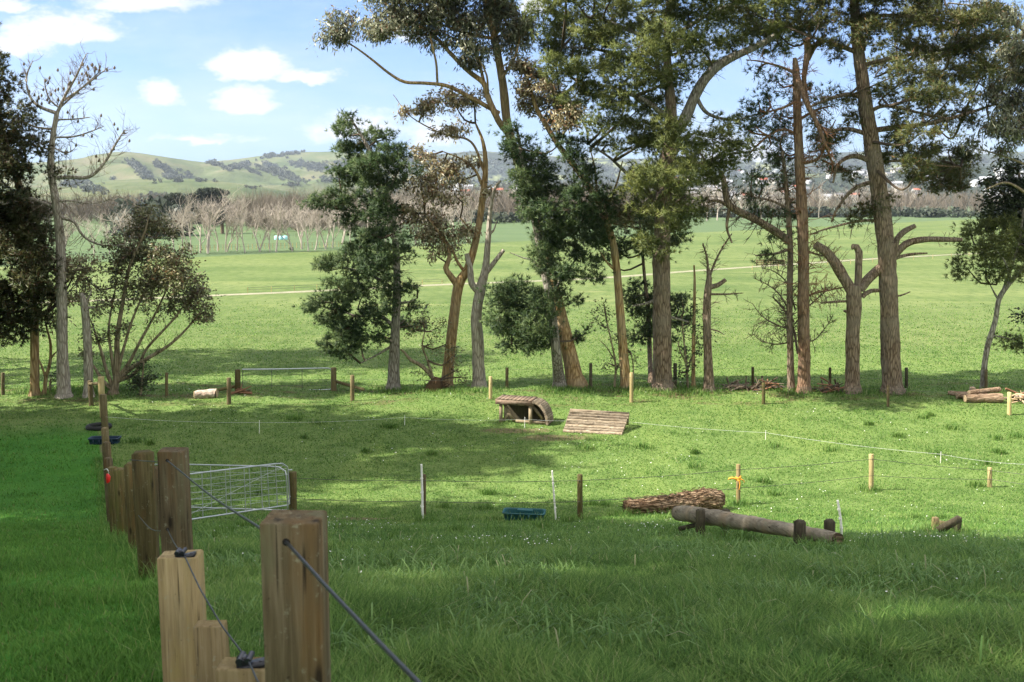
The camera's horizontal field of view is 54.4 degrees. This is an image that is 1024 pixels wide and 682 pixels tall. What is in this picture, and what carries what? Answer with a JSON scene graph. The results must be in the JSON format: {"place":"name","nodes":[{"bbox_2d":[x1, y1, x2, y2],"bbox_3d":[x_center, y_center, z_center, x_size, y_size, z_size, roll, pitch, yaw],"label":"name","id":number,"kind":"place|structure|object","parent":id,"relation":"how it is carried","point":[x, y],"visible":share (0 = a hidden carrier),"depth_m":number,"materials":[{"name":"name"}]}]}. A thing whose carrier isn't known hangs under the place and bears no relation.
{"place":"outdoors","nodes":[
{"label":"outdoors","id":0,"kind":"place"},
{"bbox_2d":[1,179,309,206],"bbox_3d":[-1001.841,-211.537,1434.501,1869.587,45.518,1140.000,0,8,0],"label":"pasture slope","id":1,"kind":"structure","parent":0,"point":[143,186],"depth_m":1259.30,"materials":[{"name":"plant"}]},
{"bbox_2d":[0,152,477,194],"bbox_3d":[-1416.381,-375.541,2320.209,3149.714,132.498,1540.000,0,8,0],"label":"pasture hills","id":2,"kind":"structure","parent":0,"point":[119,169],"depth_m":2075.92,"materials":[{"name":"plant"}]},
{"bbox_2d":[60,149,346,197],"bbox_3d":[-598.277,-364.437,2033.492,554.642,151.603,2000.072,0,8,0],"label":"hill scrub","id":3,"kind":"object","parent":2,"relation":"on","point":[140,168],"visible":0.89,"depth_m":2091.69,"materials":[{"name":"green plant"}]},
{"bbox_2d":[219,152,479,184],"bbox_3d":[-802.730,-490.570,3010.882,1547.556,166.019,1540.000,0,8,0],"label":"ridge hills","id":4,"kind":"structure","parent":0,"point":[330,157],"depth_m":2885.21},
{"bbox_2d":[45,253,971,302],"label":"farm track","id":5,"kind":"structure","parent":0,"point":[523,281],"depth_m":100.15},
{"bbox_2d":[0,206,1023,681],"bbox_3d":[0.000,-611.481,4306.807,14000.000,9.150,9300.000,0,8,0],"label":"ground","id":6,"kind":"structure","parent":0,"point":[926,282],"depth_m":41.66,"materials":[{"name":"green plant"}]},
{"bbox_2d":[0,22,76,396],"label":"cypress tree","id":7,"kind":"object","parent":6,"relation":"on","point":[29,276],"visible":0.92,"depth_m":39.55,"materials":[{"name":"green plant"}]},
{"bbox_2d":[41,371,56,391],"bbox_3d":[-19.324,1.701,42.131,1.102,1.170,1.238,-3,9,-19],"label":"shrub","id":8,"kind":"object","parent":6,"relation":"on","point":[50,381],"visible":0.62,"depth_m":41.92,"materials":[{"name":"green plant"}]},
{"bbox_2d":[0,39,137,398],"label":"dead pine tree","id":9,"kind":"object","parent":6,"relation":"on","point":[63,370],"visible":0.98,"depth_m":39.47,"materials":[{"name":"brown plant"}]},
{"bbox_2d":[53,210,85,248],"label":"bare tree","id":10,"kind":"object","parent":6,"relation":"on","point":[70,229],"visible":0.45,"depth_m":145.87,"materials":[{"name":"beige plant"}]},
{"bbox_2d":[38,249,104,394],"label":"young gum tree","id":11,"kind":"object","parent":6,"relation":"on","point":[80,260],"visible":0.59,"depth_m":40.73,"materials":[{"name":"green plant"}]},
{"bbox_2d":[0,417,162,681],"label":"lawn grass","id":12,"kind":"structure","parent":6,"relation":"on","point":[106,667],"depth_m":6.80,"materials":[{"name":"plant"}]},
{"bbox_2d":[1,372,167,395],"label":"wire fence","id":13,"kind":"object","parent":6,"relation":"on","point":[3,383],"visible":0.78,"depth_m":41.18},
{"bbox_2d":[79,289,96,397],"bbox_3d":[-17.309,0.213,40.503,0.862,4.658,0.658,5,10,32],"label":"dead snag","id":14,"kind":"object","parent":6,"relation":"on","point":[88,357],"visible":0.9,"depth_m":40.41,"materials":[{"name":"wood"}]},
{"bbox_2d":[76,218,106,253],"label":"bare tree","id":15,"kind":"object","parent":6,"relation":"on","point":[84,223],"visible":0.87,"depth_m":143.04,"materials":[{"name":"beige plant"}]},
{"bbox_2d":[85,422,111,430],"bbox_3d":[-14.764,3.057,35.578,0.882,0.174,0.885,0,8,0],"label":"rubber ring","id":16,"kind":"object","parent":6,"relation":"on","point":[96,426],"visible":0.72,"depth_m":35.28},
{"bbox_2d":[87,436,121,444],"bbox_3d":[-13.545,3.309,33.111,1.024,0.222,0.450,0,8,0],"label":"water trough","id":17,"kind":"object","parent":6,"relation":"on","point":[95,440],"visible":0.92,"depth_m":32.95,"materials":[{"name":"blue plastic"}]},
{"bbox_2d":[94,212,119,254],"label":"bare tree","id":18,"kind":"object","parent":6,"relation":"on","point":[106,229],"visible":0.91,"depth_m":147.58,"materials":[{"name":"beige plant"}]},
{"bbox_2d":[97,203,138,248],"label":"bare tree","id":19,"kind":"object","parent":6,"relation":"on","point":[120,221],"visible":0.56,"depth_m":148.16,"materials":[{"name":"beige plant"}]},
{"bbox_2d":[120,355,162,395],"bbox_3d":[-15.264,1.435,41.026,1.807,1.748,1.336,0,8,0],"label":"shrub","id":20,"kind":"object","parent":6,"relation":"on","point":[141,382],"visible":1,"depth_m":40.90,"materials":[{"name":"green plant"}]},
{"bbox_2d":[72,201,225,394],"bbox_3d":[-14.984,-1.667,41.170,6.233,8.190,3.909,2,8,12],"label":"multi stem gum","id":21,"kind":"object","parent":6,"relation":"on","point":[179,274],"visible":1,"depth_m":40.79,"materials":[{"name":"green plant"}]},
{"bbox_2d":[102,195,200,238],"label":"evergreen wood","id":22,"kind":"object","parent":6,"relation":"on","point":[150,201],"visible":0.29,"depth_m":218.36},
{"bbox_2d":[155,191,196,211],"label":"evergreen tree","id":23,"kind":"object","parent":6,"relation":"on","point":[171,197],"visible":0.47,"depth_m":287.05,"materials":[{"name":"plant"}]},
{"bbox_2d":[164,188,196,253],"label":"bare tree","id":24,"kind":"object","parent":6,"relation":"on","point":[188,204],"visible":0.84,"depth_m":148.49,"materials":[{"name":"beige plant"}]},
{"bbox_2d":[158,195,211,253],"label":"bare tree","id":25,"kind":"object","parent":6,"relation":"on","point":[189,219],"visible":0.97,"depth_m":147.50,"materials":[{"name":"beige plant"}]},
{"bbox_2d":[175,205,223,252],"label":"bare tree","id":26,"kind":"object","parent":6,"relation":"on","point":[198,226],"visible":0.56,"depth_m":152.35,"materials":[{"name":"beige plant"}]},
{"bbox_2d":[194,388,218,398],"bbox_3d":[-12.461,2.166,40.554,0.972,0.469,0.427,-2,8,-11],"label":"cut log","id":27,"kind":"object","parent":6,"relation":"on","point":[207,393],"visible":1,"depth_m":40.40,"materials":[{"name":"brown wood"}]},
{"bbox_2d":[2,179,414,231],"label":"bare wood","id":28,"kind":"object","parent":6,"relation":"on","point":[257,199],"visible":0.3,"depth_m":298.75,"materials":[{"name":"plant"}]},
{"bbox_2d":[187,187,229,224],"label":"evergreen tree","id":29,"kind":"object","parent":6,"relation":"on","point":[203,194],"visible":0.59,"depth_m":299.81,"materials":[{"name":"plant"}]},
{"bbox_2d":[197,202,224,250],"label":"bare tree","id":30,"kind":"object","parent":6,"relation":"on","point":[215,232],"visible":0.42,"depth_m":156.46,"materials":[{"name":"beige plant"}]},
{"bbox_2d":[191,182,246,252],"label":"bare tree","id":31,"kind":"object","parent":6,"relation":"on","point":[216,214],"visible":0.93,"depth_m":150.60,"materials":[{"name":"beige plant"}]},
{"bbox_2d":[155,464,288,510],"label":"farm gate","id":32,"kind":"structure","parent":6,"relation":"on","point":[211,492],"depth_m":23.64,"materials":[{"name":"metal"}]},
{"bbox_2d":[209,202,239,233],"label":"tree","id":33,"kind":"object","parent":6,"relation":"on","point":[222,225],"visible":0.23,"depth_m":235.33,"materials":[{"name":"green wood"}]},
{"bbox_2d":[217,369,240,390],"bbox_3d":[-12.153,1.804,41.654,1.665,1.132,0.314,-6,10,-38],"label":"gate post","id":34,"kind":"object","parent":6,"relation":"on","point":[237,380],"visible":0.59,"depth_m":41.94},
{"bbox_2d":[219,191,247,252],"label":"bare tree","id":35,"kind":"object","parent":6,"relation":"on","point":[242,219],"visible":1,"depth_m":151.32,"materials":[{"name":"beige plant"}]},
{"bbox_2d":[217,196,250,251],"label":"bare tree","id":36,"kind":"object","parent":6,"relation":"on","point":[227,222],"visible":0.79,"depth_m":154.46,"materials":[{"name":"beige plant"}]},
{"bbox_2d":[225,208,250,250],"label":"bare tree","id":37,"kind":"object","parent":6,"relation":"on","point":[237,237],"visible":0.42,"depth_m":157.83,"materials":[{"name":"beige plant"}]},
{"bbox_2d":[226,385,252,393],"bbox_3d":[-11.368,2.037,41.664,0.962,0.366,1.154,-5,10,-32],"label":"branch heap","id":38,"kind":"object","parent":6,"relation":"on","point":[241,390],"visible":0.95,"depth_m":41.48,"materials":[{"name":"brown plant"}]},
{"bbox_2d":[87,376,420,681],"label":"timber fence","id":39,"kind":"object","parent":6,"relation":"on","point":[147,500],"visible":0.99,"depth_m":3.62,"materials":[{"name":"wood"}]},
{"bbox_2d":[226,193,286,251],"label":"bare tree","id":40,"kind":"object","parent":6,"relation":"on","point":[253,218],"visible":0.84,"depth_m":155.26,"materials":[{"name":"beige plant"}]},
{"bbox_2d":[179,242,338,250],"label":"field fence","id":41,"kind":"object","parent":6,"relation":"on","point":[280,245],"visible":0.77,"depth_m":164.82,"materials":[{"name":"wood"}]},
{"bbox_2d":[249,203,272,251],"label":"bare tree","id":42,"kind":"object","parent":6,"relation":"on","point":[260,225],"visible":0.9,"depth_m":155.47,"materials":[{"name":"beige plant"}]},
{"bbox_2d":[266,200,299,250],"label":"bare tree","id":43,"kind":"object","parent":6,"relation":"on","point":[291,215],"visible":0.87,"depth_m":155.93,"materials":[{"name":"beige plant"}]},
{"bbox_2d":[267,194,303,251],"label":"bare tree","id":44,"kind":"object","parent":6,"relation":"on","point":[278,227],"visible":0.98,"depth_m":154.41,"materials":[{"name":"beige plant"}]},
{"bbox_2d":[242,368,330,389],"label":"farm gate","id":45,"kind":"structure","parent":6,"relation":"on","point":[285,369],"depth_m":42.98,"materials":[{"name":"metal"}]},
{"bbox_2d":[277,203,313,248],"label":"bare tree","id":46,"kind":"object","parent":6,"relation":"on","point":[301,229],"visible":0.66,"depth_m":164.55,"materials":[{"name":"beige plant"}]},
{"bbox_2d":[293,206,320,250],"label":"bare tree","id":47,"kind":"object","parent":6,"relation":"on","point":[303,214],"visible":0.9,"depth_m":157.95,"materials":[{"name":"beige plant"}]},
{"bbox_2d":[306,208,339,249],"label":"bare tree","id":48,"kind":"object","parent":6,"relation":"on","point":[315,226],"visible":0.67,"depth_m":160.24,"materials":[{"name":"beige plant"}]},
{"bbox_2d":[298,193,348,248],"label":"bare tree","id":49,"kind":"object","parent":6,"relation":"on","point":[326,220],"visible":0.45,"depth_m":161.53,"materials":[{"name":"beige plant"}]},
{"bbox_2d":[320,208,341,247],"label":"bare tree","id":50,"kind":"object","parent":6,"relation":"on","point":[333,238],"visible":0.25,"depth_m":167.08,"materials":[{"name":"beige plant"}]},
{"bbox_2d":[331,367,364,390],"bbox_3d":[-7.019,1.747,42.577,1.606,1.204,0.267,3,9,17],"label":"gate post","id":51,"kind":"object","parent":6,"relation":"on","point":[334,382],"visible":0.82,"depth_m":42.65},
{"bbox_2d":[291,109,429,389],"bbox_3d":[-6.370,-3.708,42.668,5.917,12.232,5.706,0,8,0],"label":"pine tree","id":52,"kind":"object","parent":6,"relation":"on","point":[381,209],"visible":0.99,"depth_m":41.91,"materials":[{"name":"green plant"}]},
{"bbox_2d":[247,277,477,292],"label":"field fence","id":53,"kind":"object","parent":6,"relation":"on","point":[324,286],"visible":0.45,"depth_m":89.72,"materials":[{"name":"wood"}]},
{"bbox_2d":[420,464,423,520],"bbox_3d":[-1.965,3.357,21.719,0.074,1.375,0.088,0,8,0],"label":"fence stake","id":54,"kind":"object","parent":6,"relation":"on","point":[421,492],"visible":0.91,"depth_m":21.70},
{"bbox_2d":[400,297,473,391],"bbox_3d":[-3.147,0.217,42.630,3.373,4.294,1.787,0,8,0],"label":"shrub","id":55,"kind":"object","parent":6,"relation":"on","point":[433,385],"visible":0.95,"depth_m":42.64,"materials":[{"name":"green plant"}]},
{"bbox_2d":[425,200,454,238],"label":"bare tree","id":56,"kind":"object","parent":6,"relation":"on","point":[443,211],"visible":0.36,"depth_m":186.42,"materials":[{"name":"beige plant"}]},
{"bbox_2d":[305,0,587,387],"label":"tall gum tree","id":57,"kind":"object","parent":6,"relation":"on","point":[407,17],"visible":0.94,"depth_m":40.30,"materials":[{"name":"green plant"}]},
{"bbox_2d":[393,82,502,388],"bbox_3d":[-2.733,-4.299,43.118,4.557,13.392,3.454,4,9,26],"label":"gum tree","id":58,"kind":"object","parent":6,"relation":"on","point":[448,169],"visible":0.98,"depth_m":42.64,"materials":[{"name":"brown plant"}]},
{"bbox_2d":[454,192,478,240],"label":"bare tree","id":59,"kind":"object","parent":6,"relation":"on","point":[467,217],"visible":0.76,"depth_m":189.49,"materials":[{"name":"beige plant"}]},
{"bbox_2d":[464,180,504,388],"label":"dead forked tree","id":60,"kind":"object","parent":6,"relation":"on","point":[478,373],"visible":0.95,"depth_m":42.57,"materials":[{"name":"wood"}]},
{"bbox_2d":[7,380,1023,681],"bbox_3d":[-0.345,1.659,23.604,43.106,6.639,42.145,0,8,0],"label":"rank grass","id":61,"kind":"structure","parent":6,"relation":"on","point":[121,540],"depth_m":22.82,"materials":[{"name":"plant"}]},
{"bbox_2d":[502,507,545,520],"bbox_3d":[0.273,3.889,22.301,0.961,0.210,0.435,1,8,7],"label":"water trough","id":62,"kind":"object","parent":6,"relation":"on","point":[508,511],"visible":0.86,"depth_m":22.27,"materials":[{"name":"green plastic"}]},
{"bbox_2d":[495,395,553,424],"bbox_3d":[0.486,2.621,36.988,2.056,1.051,0.875,3,9,18],"label":"ramp jump","id":63,"kind":"object","parent":6,"relation":"on","point":[535,410],"visible":0.98,"depth_m":36.87,"materials":[{"name":"wood"}]},
{"bbox_2d":[474,116,631,387],"bbox_3d":[1.614,-3.383,40.913,6.451,11.553,4.134,0,8,0],"label":"pine tree","id":64,"kind":"object","parent":6,"relation":"on","point":[531,190],"visible":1,"depth_m":40.55,"materials":[{"name":"green plant"}]},
{"bbox_2d":[551,470,556,519],"bbox_3d":[0.944,3.506,22.302,0.137,1.246,0.071,-3,9,-18],"label":"fence stake","id":65,"kind":"object","parent":6,"relation":"on","point":[553,495],"visible":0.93,"depth_m":22.28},
{"bbox_2d":[112,417,1011,463],"bbox_3d":[1.696,2.787,32.606,27.378,1.904,6.672,0,8,2],"label":"electric tape fence","id":66,"kind":"object","parent":6,"relation":"on","point":[259,422],"visible":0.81,"depth_m":34.38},
{"bbox_2d":[496,54,641,388],"bbox_3d":[2.402,-4.669,41.082,6.114,13.969,3.954,0,8,0],"label":"gum tree","id":67,"kind":"object","parent":6,"relation":"on","point":[556,115],"visible":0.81,"depth_m":40.61,"materials":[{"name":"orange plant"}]},
{"bbox_2d":[155,381,1012,591],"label":"daisies","id":68,"kind":"object","parent":6,"relation":"on","point":[642,485],"visible":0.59,"depth_m":19.36,"materials":[{"name":"white plant"}]},
{"bbox_2d":[154,511,1023,663],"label":"coarse grass","id":69,"kind":"structure","parent":6,"relation":"on","point":[968,580],"depth_m":7.65,"materials":[{"name":"plant"}]},
{"bbox_2d":[563,409,628,434],"bbox_3d":[3.019,2.908,35.434,2.432,0.841,1.642,0,8,0],"label":"rail jump","id":70,"kind":"object","parent":6,"relation":"on","point":[595,421],"visible":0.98,"depth_m":35.33,"materials":[{"name":"wood"}]},
{"bbox_2d":[577,297,641,386],"bbox_3d":[4.127,0.015,41.912,2.729,3.881,1.615,0,8,0],"label":"shrub","id":71,"kind":"object","parent":6,"relation":"on","point":[615,365],"visible":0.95,"depth_m":41.89,"materials":[{"name":"green plant"}]},
{"bbox_2d":[227,372,1018,414],"bbox_3d":[5.295,2.100,38.924,33.187,1.482,1.994,1,8,5],"label":"wire fence","id":72,"kind":"object","parent":6,"relation":"on","point":[1009,401],"visible":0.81,"depth_m":39.42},
{"bbox_2d":[577,208,696,382],"bbox_3d":[5.775,-2.088,44.379,6.266,8.014,3.010,0,8,0],"label":"pine tree","id":73,"kind":"object","parent":6,"relation":"on","point":[646,331],"visible":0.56,"depth_m":44.19,"materials":[{"name":"green plant"}]},
{"bbox_2d":[289,454,1023,518],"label":"wire fence","id":74,"kind":"object","parent":6,"relation":"on","point":[293,487],"visible":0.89,"depth_m":23.03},
{"bbox_2d":[190,463,291,519],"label":"farm gate","id":75,"kind":"structure","parent":74,"relation":"attached to","point":[225,488],"depth_m":21.65,"materials":[{"name":"metal"}]},
{"bbox_2d":[613,486,725,514],"bbox_3d":[3.828,3.906,23.817,2.950,0.744,0.734,-3,9,-21],"label":"log pile","id":76,"kind":"object","parent":6,"relation":"on","point":[708,498],"visible":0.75,"depth_m":23.68,"materials":[{"name":"brown wood"}]},
{"bbox_2d":[516,0,823,390],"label":"pine tree","id":77,"kind":"object","parent":6,"relation":"on","point":[663,181],"visible":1,"depth_m":38.61,"materials":[{"name":"green plant"}]},
{"bbox_2d":[691,265,697,386],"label":"dead sapling","id":78,"kind":"object","parent":6,"relation":"on","point":[693,382],"visible":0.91,"depth_m":41.86,"materials":[{"name":"brown plant"}]},
{"bbox_2d":[670,291,725,386],"bbox_3d":[7.590,-0.059,41.903,2.229,4.189,2.065,-2,8,-17],"label":"shrub","id":79,"kind":"object","parent":6,"relation":"on","point":[683,354],"visible":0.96,"depth_m":41.91,"materials":[{"name":"green plant"}]},
{"bbox_2d":[396,174,1011,221],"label":"bare wood","id":80,"kind":"object","parent":6,"relation":"on","point":[504,203],"visible":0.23,"depth_m":483.80,"materials":[{"name":"plant"}]},
{"bbox_2d":[405,205,1020,223],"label":"hedge","id":81,"kind":"object","parent":6,"relation":"on","point":[921,212],"visible":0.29,"depth_m":437.53,"materials":[{"name":"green plant"}]},
{"bbox_2d":[686,233,741,391],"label":"dead broken tree","id":82,"kind":"object","parent":6,"relation":"on","point":[708,381],"visible":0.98,"depth_m":41.19,"materials":[{"name":"wood"}]},
{"bbox_2d":[716,376,750,390],"bbox_3d":[9.368,1.759,41.853,1.578,0.607,1.142,0,8,0],"label":"branch heap","id":83,"kind":"object","parent":6,"relation":"on","point":[736,386],"visible":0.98,"depth_m":41.71,"materials":[{"name":"brown plant"}]},
{"bbox_2d":[505,363,987,388],"bbox_3d":[9.733,1.579,42.297,20.043,1.342,1.116,1,8,4],"label":"wire fence","id":84,"kind":"object","parent":6,"relation":"on","point":[590,375],"visible":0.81,"depth_m":42.24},
{"bbox_2d":[703,131,810,390],"bbox_3d":[10.069,-3.251,40.944,4.720,11.088,3.104,0,8,0],"label":"dead slim tree","id":85,"kind":"object","parent":6,"relation":"on","point":[773,230],"visible":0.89,"depth_m":40.43,"materials":[{"name":"brown plant"}]},
{"bbox_2d":[742,262,841,353],"bbox_3d":[11.647,-1.340,41.434,4.252,4.216,1.888,0,8,0],"label":"dead shrub","id":86,"kind":"object","parent":85,"relation":"attached to","point":[774,287],"visible":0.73,"depth_m":41.52,"materials":[{"name":"brown plant"}]},
{"bbox_2d":[671,505,843,545],"bbox_3d":[2.994,2.396,12.800,0.564,1.285,4.122,-2,8,-15],"label":"log jump","id":87,"kind":"object","parent":6,"relation":"on","point":[698,517],"visible":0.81,"depth_m":12.55,"materials":[{"name":"brown wood"}]},
{"bbox_2d":[746,181,778,208],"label":"bare tree","id":88,"kind":"object","parent":6,"relation":"on","point":[770,187],"visible":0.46,"depth_m":416.59,"materials":[{"name":"beige plant"}]},
{"bbox_2d":[750,376,785,390],"bbox_3d":[10.640,1.772,41.656,1.618,0.654,1.034,-2,8,-13],"label":"branch heap","id":89,"kind":"object","parent":6,"relation":"on","point":[757,386],"visible":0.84,"depth_m":41.53,"materials":[{"name":"brown plant"}]},
{"bbox_2d":[733,34,852,393],"bbox_3d":[11.376,-4.932,40.500,4.862,14.584,4.193,4,9,27],"label":"snapped pine tree","id":90,"kind":"object","parent":6,"relation":"on","point":[800,87],"visible":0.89,"depth_m":39.85,"materials":[{"name":"green plant"}]},
{"bbox_2d":[811,180,828,217],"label":"bare tree","id":91,"kind":"object","parent":6,"relation":"on","point":[822,197],"visible":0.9,"depth_m":432.26,"materials":[{"name":"beige plant"}]},
{"bbox_2d":[811,377,844,392],"bbox_3d":[13.020,1.809,41.105,1.347,0.574,1.329,-5,10,-33],"label":"branch heap","id":92,"kind":"object","parent":6,"relation":"on","point":[829,388],"visible":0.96,"depth_m":40.93,"materials":[{"name":"brown plant"}]},
{"bbox_2d":[836,500,842,533],"bbox_3d":[5.023,2.771,15.254,0.140,0.688,0.068,-3,9,-18],"label":"fence stake","id":93,"kind":"object","parent":6,"relation":"on","point":[840,518],"visible":0.9,"depth_m":15.23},
{"bbox_2d":[843,180,869,207],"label":"bare tree","id":94,"kind":"object","parent":6,"relation":"on","point":[857,193],"visible":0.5,"depth_m":465.18,"materials":[{"name":"beige plant"}]},
{"bbox_2d":[725,0,1012,394],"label":"pine tree","id":95,"kind":"object","parent":6,"relation":"on","point":[922,14],"visible":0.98,"depth_m":39.11,"materials":[{"name":"green plant"}]},
{"bbox_2d":[809,224,962,394],"bbox_3d":[15.034,-1.194,40.537,6.155,7.119,1.255,0,8,0],"label":"pollarded tree","id":96,"kind":"object","parent":6,"relation":"on","point":[855,295],"visible":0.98,"depth_m":40.15,"materials":[{"name":"brown plant"}]},
{"bbox_2d":[931,515,961,533],"bbox_3d":[6.952,2.950,15.943,0.438,0.761,1.490,4,9,23],"label":"log","id":97,"kind":"object","parent":6,"relation":"on","point":[955,521],"visible":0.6,"depth_m":15.29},
{"bbox_2d":[955,392,987,398],"bbox_3d":[18.295,2.176,39.665,1.178,0.326,0.332,1,8,10],"label":"cut log","id":98,"kind":"object","parent":6,"relation":"on","point":[960,395],"visible":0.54,"depth_m":39.61,"materials":[{"name":"wood"}]},
{"bbox_2d":[967,387,1000,393],"bbox_3d":[18.721,1.979,39.476,1.476,0.258,0.219,-2,8,-15],"label":"cut log","id":99,"kind":"object","parent":98,"relation":"on","point":[987,390],"visible":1,"depth_m":39.40,"materials":[{"name":"wood"}]},
{"bbox_2d":[943,208,1023,388],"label":"pine tree","id":100,"kind":"object","parent":6,"relation":"on","point":[998,245],"visible":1,"depth_m":40.60,"materials":[{"name":"green plant"}]},
{"bbox_2d":[963,393,1003,402],"bbox_3d":[18.515,2.251,39.098,1.474,0.418,0.401,0,8,2],"label":"cut log","id":101,"kind":"object","parent":6,"relation":"on","point":[987,398],"visible":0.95,"depth_m":38.98,"materials":[{"name":"wood"}]},
{"bbox_2d":[944,0,1023,193],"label":"gum tree","id":102,"kind":"object","parent":6,"relation":"on","point":[1008,106],"visible":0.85,"depth_m":38.49,"materials":[{"name":"green plant"}]},
{"bbox_2d":[973,156,1023,327],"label":"evergreen tree","id":103,"kind":"object","parent":6,"relation":"on","point":[1007,203],"visible":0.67,"depth_m":41.39,"materials":[{"name":"green plant"}]},
{"bbox_2d":[1004,388,1023,403],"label":"branch heap","id":104,"kind":"object","parent":6,"relation":"on","point":[1018,399],"visible":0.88,"depth_m":39.17,"materials":[{"name":"brown plant"}]},
{"bbox_2d":[0,0,1023,162],"label":"sky","id":105,"kind":"structure","parent":0,"point":[198,80],"materials":[{"name":"blue"}]},
{"bbox_2d":[396,151,1023,184],"bbox_3d":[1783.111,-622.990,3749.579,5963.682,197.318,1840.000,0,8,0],"label":"wooded hills","id":106,"kind":"structure","parent":0,"point":[496,175],"depth_m":3444.39,"materials":[{"name":"plant"}]},
{"bbox_2d":[472,166,1023,205],"bbox_3d":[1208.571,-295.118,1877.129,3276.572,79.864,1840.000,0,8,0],"label":"suburb hills","id":107,"kind":"structure","parent":0,"point":[838,178],"depth_m":1453.60,"materials":[{"name":"plant"}]},
{"bbox_2d":[367,155,1023,201],"bbox_3d":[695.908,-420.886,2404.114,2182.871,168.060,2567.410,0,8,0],"label":"suburb trees","id":108,"kind":"object","parent":107,"relation":"on","point":[610,163],"visible":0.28,"depth_m":3182.48,"materials":[{"name":"green plant"}]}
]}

